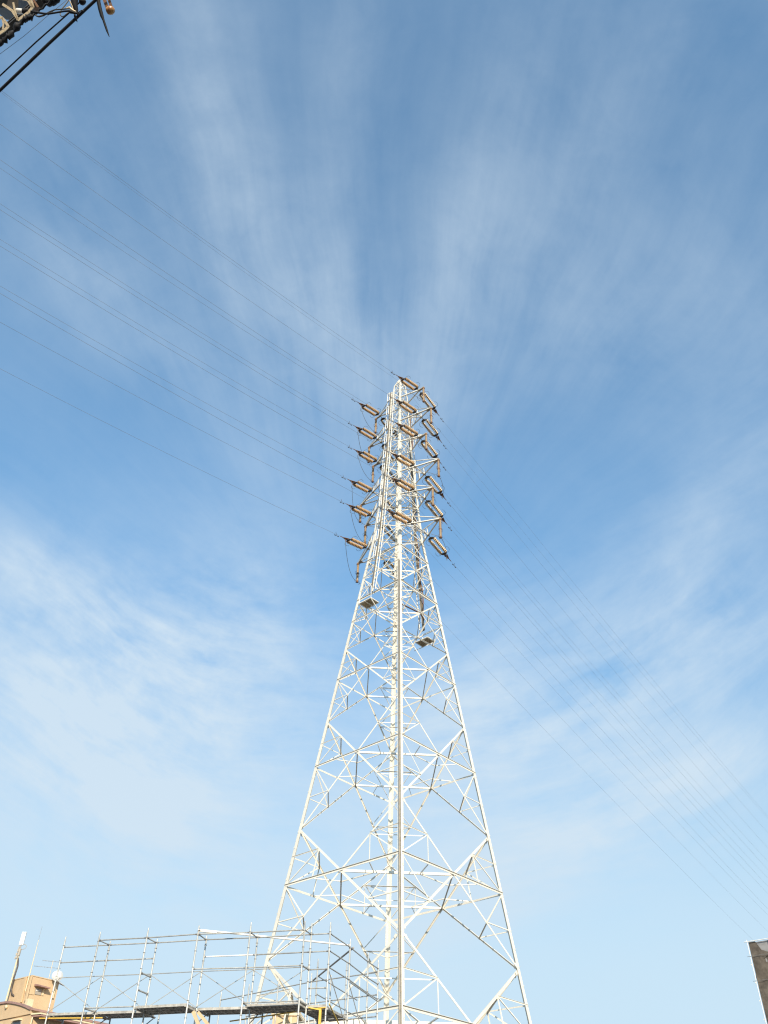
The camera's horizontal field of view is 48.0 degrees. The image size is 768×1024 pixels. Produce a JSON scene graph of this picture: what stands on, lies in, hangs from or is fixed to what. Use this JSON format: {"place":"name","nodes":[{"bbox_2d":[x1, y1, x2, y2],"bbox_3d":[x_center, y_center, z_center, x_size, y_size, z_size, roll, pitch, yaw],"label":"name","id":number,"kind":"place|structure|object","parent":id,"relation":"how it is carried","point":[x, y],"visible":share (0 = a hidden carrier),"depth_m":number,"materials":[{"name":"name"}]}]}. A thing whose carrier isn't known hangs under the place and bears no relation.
{"place":"outdoors","nodes":[
{"label":"outdoors","id":0,"kind":"place"},
{"bbox_2d":[0,975,107,1023],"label":"apartment building","id":1,"kind":"structure","parent":0,"point":[30,1005],"depth_m":71.41,"materials":[{"name":"beige concrete"}]},
{"bbox_2d":[5,932,26,1000],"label":"cell antenna","id":2,"kind":"object","parent":1,"relation":"on","point":[22,939],"visible":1,"depth_m":74.39,"materials":[{"name":"metal"}]},
{"bbox_2d":[11,1018,21,1023],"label":"window","id":3,"kind":"structure","parent":1,"relation":"in","point":[18,1020],"depth_m":67.31,"materials":[{"name":"white glass"}]},
{"bbox_2d":[25,928,41,991],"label":"whip antenna","id":4,"kind":"object","parent":1,"relation":"on","point":[31,967],"visible":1,"depth_m":72.51,"materials":[{"name":"metal"}]},
{"bbox_2d":[34,960,60,976],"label":"tv antenna","id":5,"kind":"object","parent":1,"relation":"on","point":[48,967],"visible":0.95,"depth_m":74.57,"materials":[{"name":"metal"}]},
{"bbox_2d":[52,971,64,989],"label":"satellite dish","id":6,"kind":"object","parent":1,"relation":"attached to","point":[60,973],"visible":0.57,"depth_m":73.51,"materials":[{"name":"metal"}]},
{"bbox_2d":[0,0,767,1023],"label":"sky","id":7,"kind":"structure","parent":0,"point":[549,218],"materials":[{"name":"blue"}]},
{"bbox_2d":[744,938,767,1023],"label":"netted building","id":8,"kind":"structure","parent":0,"point":[759,951],"depth_m":69.66,"materials":[{"name":"fabric"}]},
{"label":"ground","id":9,"kind":"structure","parent":0,"visible":0},
{"bbox_2d":[0,0,43,38],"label":"utility pole","id":10,"kind":"object","parent":9,"relation":"on","point":[12,12],"visible":0.95,"depth_m":6.22,"materials":[{"name":"concrete"}]},
{"bbox_2d":[0,0,53,46],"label":"wrapped cable","id":11,"kind":"object","parent":10,"relation":"hanging from","point":[10,35],"visible":1,"depth_m":5.89,"materials":[{"name":"black rubber"}]},
{"bbox_2d":[35,8,67,17],"bbox_3d":[-2.271,-3.415,5.900,0.246,0.058,0.028,-4,-41,6],"label":"feeder cable","id":12,"kind":"object","parent":11,"relation":"attached to","point":[39,16],"visible":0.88,"depth_m":5.90,"materials":[{"name":"black rubber"}]},
{"bbox_2d":[0,0,66,53],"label":"thin wire","id":13,"kind":"object","parent":10,"relation":"attached to","point":[32,28],"visible":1,"depth_m":6.27,"materials":[{"name":"metal"}]},
{"bbox_2d":[0,2,79,75],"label":"overhead cable","id":14,"kind":"object","parent":10,"relation":"attached to","point":[32,45],"visible":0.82,"depth_m":5.95,"materials":[{"name":"black rubber"}]},
{"bbox_2d":[30,10,69,14],"bbox_3d":[-2.258,-3.388,5.851,0.276,0.033,0.026,1,-41,1],"label":"feeder cable","id":15,"kind":"object","parent":14,"relation":"attached to","point":[49,13],"visible":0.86,"depth_m":5.84,"materials":[{"name":"black rubber"}]},
{"bbox_2d":[79,0,85,5],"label":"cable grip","id":16,"kind":"object","parent":14,"relation":"attached to","point":[82,2],"visible":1,"depth_m":5.84,"materials":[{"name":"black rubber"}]},
{"bbox_2d":[0,0,96,91],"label":"overhead cable","id":17,"kind":"object","parent":10,"relation":"attached to","point":[45,46],"visible":0.93,"depth_m":5.85,"materials":[{"name":"black rubber"}]},
{"bbox_2d":[66,0,83,20],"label":"cable connector","id":18,"kind":"object","parent":17,"relation":"attached to","point":[74,8],"visible":1,"depth_m":5.78,"materials":[{"name":"white rubber"}]},
{"bbox_2d":[97,0,109,36],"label":"cable tail","id":19,"kind":"object","parent":17,"relation":"hanging from","point":[100,11],"visible":1,"depth_m":5.74},
{"bbox_2d":[103,0,114,14],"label":"strain insulator","id":20,"kind":"object","parent":17,"relation":"attached to","point":[110,9],"visible":1,"depth_m":5.85,"materials":[{"name":"brown ceramic"}]},
{"bbox_2d":[41,0,59,6],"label":"splice cover","id":21,"kind":"object","parent":10,"relation":"attached to","point":[54,3],"visible":0.76,"depth_m":5.99,"materials":[{"name":"black plastic"}]},
{"bbox_2d":[39,921,378,1023],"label":"scaffold","id":22,"kind":"object","parent":9,"relation":"on","point":[324,1012],"visible":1,"depth_m":27.95,"materials":[{"name":"metal"}]},
{"bbox_2d":[271,1013,303,1023],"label":"building","id":23,"kind":"structure","parent":9,"relation":"on","point":[290,1017],"depth_m":43.89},
{"bbox_2d":[249,380,531,1023],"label":"transmission tower","id":24,"kind":"structure","parent":9,"relation":"on","point":[401,1006],"depth_m":52.19,"materials":[{"name":"beige metal"}]},
{"bbox_2d":[2,93,390,375],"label":"ground wire","id":25,"kind":"object","parent":24,"relation":"attached to","point":[188,231],"visible":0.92,"depth_m":60.35,"materials":[{"name":"metal"}]},
{"bbox_2d":[340,536,368,550],"bbox_3d":[-2.206,2.297,63.622,1.060,0.831,2.909,-29,-49,31],"label":"insulator string","id":26,"kind":"object","parent":24,"relation":"attached to","point":[360,543],"visible":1,"depth_m":63.75,"materials":[{"name":"beige ceramic"}]},
{"bbox_2d":[1,369,338,536],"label":"power line","id":27,"kind":"object","parent":26,"relation":"attached to","point":[169,454],"visible":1,"depth_m":52.76,"materials":[{"name":"metal"}]},
{"bbox_2d":[355,563,359,582],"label":"post insulator","id":28,"kind":"object","parent":24,"relation":"hanging from","point":[357,575],"visible":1,"depth_m":65.39,"materials":[{"name":"brown ceramic"}]},
{"bbox_2d":[348,479,371,493],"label":"insulator string","id":29,"kind":"object","parent":24,"relation":"attached to","point":[354,484],"visible":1,"depth_m":67.69,"materials":[{"name":"beige ceramic"}]},
{"bbox_2d":[2,287,346,479],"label":"power line","id":30,"kind":"object","parent":29,"relation":"attached to","point":[174,385],"visible":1,"depth_m":55.25,"materials":[{"name":"metal"}]},
{"bbox_2d":[347,504,372,518],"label":"insulator string","id":31,"kind":"object","parent":24,"relation":"attached to","point":[369,513],"visible":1,"depth_m":66.10,"materials":[{"name":"beige ceramic"}]},
{"bbox_2d":[0,322,345,503],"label":"power line","id":32,"kind":"object","parent":31,"relation":"attached to","point":[167,412],"visible":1,"depth_m":53.82,"materials":[{"name":"metal"}]},
{"bbox_2d":[353,425,377,439],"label":"insulator string","id":33,"kind":"object","parent":24,"relation":"attached to","point":[368,432],"visible":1,"depth_m":71.94,"materials":[{"name":"beige ceramic"}]},
{"bbox_2d":[1,204,351,425],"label":"power line","id":34,"kind":"object","parent":33,"relation":"attached to","point":[172,314],"visible":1,"depth_m":58.45,"materials":[{"name":"metal"}]},
{"bbox_2d":[363,526,367,543],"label":"post insulator","id":35,"kind":"object","parent":24,"relation":"hanging from","point":[365,530],"visible":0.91,"depth_m":67.43,"materials":[{"name":"brown ceramic"}]},
{"bbox_2d":[354,449,377,464],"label":"insulator string","id":36,"kind":"object","parent":24,"relation":"attached to","point":[360,454],"visible":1,"depth_m":70.33,"materials":[{"name":"beige ceramic"}]},
{"bbox_2d":[0,239,352,448],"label":"power line","id":37,"kind":"object","parent":36,"relation":"attached to","point":[167,341],"visible":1,"depth_m":56.84,"materials":[{"name":"metal"}]},
{"bbox_2d":[358,402,380,417],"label":"insulator string","id":38,"kind":"object","parent":24,"relation":"attached to","point":[368,410],"visible":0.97,"depth_m":74.09,"materials":[{"name":"beige ceramic"}]},
{"bbox_2d":[0,168,356,401],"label":"power line","id":39,"kind":"object","parent":38,"relation":"attached to","point":[170,282],"visible":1,"depth_m":59.49,"materials":[{"name":"metal"}]},
{"bbox_2d":[370,466,374,482],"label":"post insulator","id":40,"kind":"object","parent":24,"relation":"hanging from","point":[373,477],"visible":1,"depth_m":70.94,"materials":[{"name":"brown ceramic"}]},
{"bbox_2d":[373,418,377,434],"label":"post insulator","id":41,"kind":"object","parent":24,"relation":"hanging from","point":[375,431],"visible":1,"depth_m":74.52,"materials":[{"name":"brown ceramic"}]},
{"bbox_2d":[377,465,395,481],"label":"insulator string","id":42,"kind":"object","parent":24,"relation":"attached to","point":[390,472],"visible":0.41,"depth_m":71.86,"materials":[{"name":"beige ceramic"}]},
{"bbox_2d":[401,490,755,880],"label":"power line","id":43,"kind":"object","parent":42,"relation":"attached to","point":[582,693],"visible":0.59,"depth_m":87.08,"materials":[{"name":"metal"}]},
{"bbox_2d":[382,523,394,542],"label":"insulator string","id":44,"kind":"object","parent":24,"relation":"attached to","point":[389,529],"visible":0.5,"depth_m":68.10,"materials":[{"name":"beige ceramic"}]},
{"bbox_2d":[404,548,692,855],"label":"power line","id":45,"kind":"object","parent":44,"relation":"attached to","point":[546,702],"visible":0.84,"depth_m":79.26,"materials":[{"name":"metal"}]},
{"bbox_2d":[379,417,397,437],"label":"insulator string","id":46,"kind":"object","parent":24,"relation":"attached to","point":[383,423],"visible":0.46,"depth_m":75.50,"materials":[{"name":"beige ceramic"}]},
{"bbox_2d":[402,442,763,856],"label":"power line","id":47,"kind":"object","parent":46,"relation":"attached to","point":[582,653],"visible":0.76,"depth_m":91.16,"materials":[{"name":"metal"}]},
{"bbox_2d":[384,500,395,510],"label":"insulator string","id":48,"kind":"object","parent":24,"relation":"attached to","point":[388,502],"visible":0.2,"depth_m":69.53,"materials":[{"name":"beige ceramic"}]},
{"bbox_2d":[406,527,759,906],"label":"power line","id":49,"kind":"object","parent":48,"relation":"attached to","point":[573,710],"visible":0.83,"depth_m":83.51,"materials":[{"name":"metal"}]},
{"bbox_2d":[379,444,401,466],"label":"insulator string","id":50,"kind":"object","parent":24,"relation":"attached to","point":[392,458],"visible":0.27,"depth_m":73.56,"materials":[{"name":"beige ceramic"}]},
{"bbox_2d":[403,468,765,875],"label":"power line","id":51,"kind":"object","parent":50,"relation":"attached to","point":[576,667],"visible":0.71,"depth_m":88.46,"materials":[{"name":"metal"}]},
{"bbox_2d":[381,559,403,579],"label":"insulator string","id":52,"kind":"object","parent":24,"relation":"attached to","point":[388,562],"visible":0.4,"depth_m":65.91,"materials":[{"name":"beige ceramic"}]},
{"bbox_2d":[407,586,751,938],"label":"power line","id":53,"kind":"object","parent":52,"relation":"attached to","point":[603,790],"visible":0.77,"depth_m":87.29,"materials":[{"name":"metal"}]},
{"bbox_2d":[385,509,413,525],"bbox_3d":[1.056,0.374,61.304,1.060,0.810,2.909,-29,-49,31],"label":"insulator string","id":54,"kind":"object","parent":24,"relation":"attached to","point":[403,516],"visible":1,"depth_m":61.42,"materials":[{"name":"beige ceramic"}]},
{"bbox_2d":[0,293,383,509],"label":"power line","id":55,"kind":"object","parent":54,"relation":"attached to","point":[186,400],"visible":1,"depth_m":48.86,"materials":[{"name":"metal"}]},
{"bbox_2d":[390,514,446,555],"bbox_3d":[3.303,1.811,61.644,1.969,1.198,6.624,-28,-49,30],"label":"jumper wire","id":56,"kind":"object","parent":54,"relation":"hanging from","point":[420,530],"visible":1,"depth_m":60.38,"materials":[{"name":"metal"}]},
{"bbox_2d":[390,452,414,468],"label":"insulator string","id":57,"kind":"object","parent":24,"relation":"attached to","point":[411,462],"visible":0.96,"depth_m":65.46,"materials":[{"name":"beige ceramic"}]},
{"bbox_2d":[1,210,387,451],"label":"power line","id":58,"kind":"object","parent":57,"relation":"attached to","point":[180,324],"visible":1,"depth_m":51.10,"materials":[{"name":"metal"}]},
{"bbox_2d":[394,456,442,498],"bbox_3d":[3.419,-2.658,65.484,1.959,1.188,5.967,-28,-49,30],"label":"jumper wire","id":59,"kind":"object","parent":57,"relation":"hanging from","point":[421,470],"visible":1,"depth_m":64.32,"materials":[{"name":"metal"}]},
{"bbox_2d":[390,477,416,492],"bbox_3d":[1.341,-2.023,63.675,1.060,0.825,2.909,-29,-49,31],"label":"insulator string","id":60,"kind":"object","parent":24,"relation":"attached to","point":[396,481],"visible":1,"depth_m":63.78,"materials":[{"name":"beige ceramic"}]},
{"bbox_2d":[2,247,387,476],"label":"power line","id":61,"kind":"object","parent":60,"relation":"attached to","point":[190,361],"visible":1,"depth_m":50.12,"materials":[{"name":"metal"}]},
{"bbox_2d":[394,398,417,413],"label":"insulator string","id":62,"kind":"object","parent":24,"relation":"attached to","point":[399,402],"visible":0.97,"depth_m":69.63,"materials":[{"name":"beige ceramic"}]},
{"bbox_2d":[0,124,392,397],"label":"power line","id":63,"kind":"object","parent":62,"relation":"attached to","point":[196,263],"visible":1,"depth_m":55.44,"materials":[{"name":"metal"}]},
{"bbox_2d":[395,422,419,438],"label":"insulator string","id":64,"kind":"object","parent":24,"relation":"attached to","point":[409,429],"visible":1,"depth_m":68.02,"materials":[{"name":"beige ceramic"}]},
{"bbox_2d":[2,161,392,421],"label":"power line","id":65,"kind":"object","parent":64,"relation":"attached to","point":[195,292],"visible":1,"depth_m":53.92,"materials":[{"name":"metal"}]},
{"bbox_2d":[396,375,419,390],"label":"insulator string","id":66,"kind":"object","parent":24,"relation":"attached to","point":[407,384],"visible":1,"depth_m":71.73,"materials":[{"name":"beige ceramic"}]},
{"bbox_2d":[2,91,395,374],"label":"power line","id":67,"kind":"object","parent":66,"relation":"attached to","point":[184,225],"visible":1,"depth_m":56.07,"materials":[{"name":"metal"}]},
{"bbox_2d":[421,387,425,403],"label":"post insulator","id":68,"kind":"object","parent":24,"relation":"hanging from","point":[423,392],"visible":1,"depth_m":71.84,"materials":[{"name":"brown ceramic"}]},
{"bbox_2d":[424,433,428,451],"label":"post insulator","id":69,"kind":"object","parent":24,"relation":"hanging from","point":[426,442],"visible":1,"depth_m":67.95,"materials":[{"name":"brown ceramic"}]},
{"bbox_2d":[417,391,438,414],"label":"insulator string","id":70,"kind":"object","parent":24,"relation":"attached to","point":[431,402],"visible":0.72,"depth_m":73.33,"materials":[{"name":"beige ceramic"}]},
{"bbox_2d":[440,417,765,813],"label":"power line","id":71,"kind":"object","parent":70,"relation":"attached to","point":[577,587],"visible":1,"depth_m":84.45,"materials":[{"name":"metal"}]},
{"bbox_2d":[418,439,440,462],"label":"insulator string","id":72,"kind":"object","parent":24,"relation":"attached to","point":[429,446],"visible":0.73,"depth_m":69.61,"materials":[{"name":"beige ceramic"}]},
{"bbox_2d":[443,466,766,846],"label":"power line","id":73,"kind":"object","parent":72,"relation":"attached to","point":[583,634],"visible":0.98,"depth_m":80.35,"materials":[{"name":"metal"}]},
{"bbox_2d":[419,419,441,442],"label":"insulator string","id":74,"kind":"object","parent":24,"relation":"attached to","point":[428,428],"visible":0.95,"depth_m":71.42,"materials":[{"name":"beige ceramic"}]},
{"bbox_2d":[443,445,761,825],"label":"power line","id":75,"kind":"object","parent":74,"relation":"attached to","point":[588,621],"visible":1,"depth_m":83.98,"materials":[{"name":"metal"}]},
{"bbox_2d":[430,407,433,424],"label":"post insulator","id":76,"kind":"object","parent":24,"relation":"hanging from","point":[431,422],"visible":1,"depth_m":69.35,"materials":[{"name":"brown ceramic"}]},
{"bbox_2d":[430,487,434,505],"bbox_3d":[3.608,-1.085,63.799,0.493,1.870,0.229,17,-43,-17],"label":"post insulator","id":77,"kind":"object","parent":24,"relation":"hanging from","point":[432,497],"visible":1,"depth_m":63.75,"materials":[{"name":"brown ceramic"}]},
{"bbox_2d":[422,475,445,499],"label":"insulator string","id":78,"kind":"object","parent":24,"relation":"attached to","point":[440,493],"visible":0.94,"depth_m":67.53,"materials":[{"name":"beige ceramic"}]},
{"bbox_2d":[446,500,760,861],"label":"power line","id":79,"kind":"object","parent":78,"relation":"attached to","point":[574,650],"visible":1,"depth_m":77.19,"materials":[{"name":"metal"}]},
{"bbox_2d":[423,499,446,523],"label":"insulator string","id":80,"kind":"object","parent":24,"relation":"attached to","point":[433,511],"visible":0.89,"depth_m":65.89,"materials":[{"name":"beige ceramic"}]},
{"bbox_2d":[448,527,765,883],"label":"power line","id":81,"kind":"object","parent":80,"relation":"attached to","point":[584,682],"visible":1,"depth_m":76.58,"materials":[{"name":"metal"}]},
{"bbox_2d":[436,459,440,476],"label":"post insulator","id":82,"kind":"object","parent":24,"relation":"hanging from","point":[438,467],"visible":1,"depth_m":65.06,"materials":[{"name":"brown ceramic"}]},
{"bbox_2d":[428,536,450,560],"bbox_3d":[4.152,2.775,63.996,1.064,0.812,2.909,-26,-48,28],"label":"insulator string","id":83,"kind":"object","parent":24,"relation":"attached to","point":[438,550],"visible":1,"depth_m":63.88,"materials":[{"name":"beige ceramic"}]},
{"bbox_2d":[452,563,767,908],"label":"power line","id":84,"kind":"object","parent":83,"relation":"attached to","point":[600,728],"visible":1,"depth_m":74.97,"materials":[{"name":"metal"}]},
{"bbox_2d":[438,518,442,538],"bbox_3d":[4.007,1.212,61.272,0.493,1.870,0.229,17,-43,-17],"label":"post insulator","id":85,"kind":"object","parent":24,"relation":"hanging from","point":[440,530],"visible":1,"depth_m":61.18,"materials":[{"name":"brown ceramic"}]},
{"bbox_2d":[408,392,763,813],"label":"ground wire","id":86,"kind":"object","parent":24,"relation":"attached to","point":[576,595],"visible":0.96,"depth_m":90.38,"materials":[{"name":"metal"}]}
]}

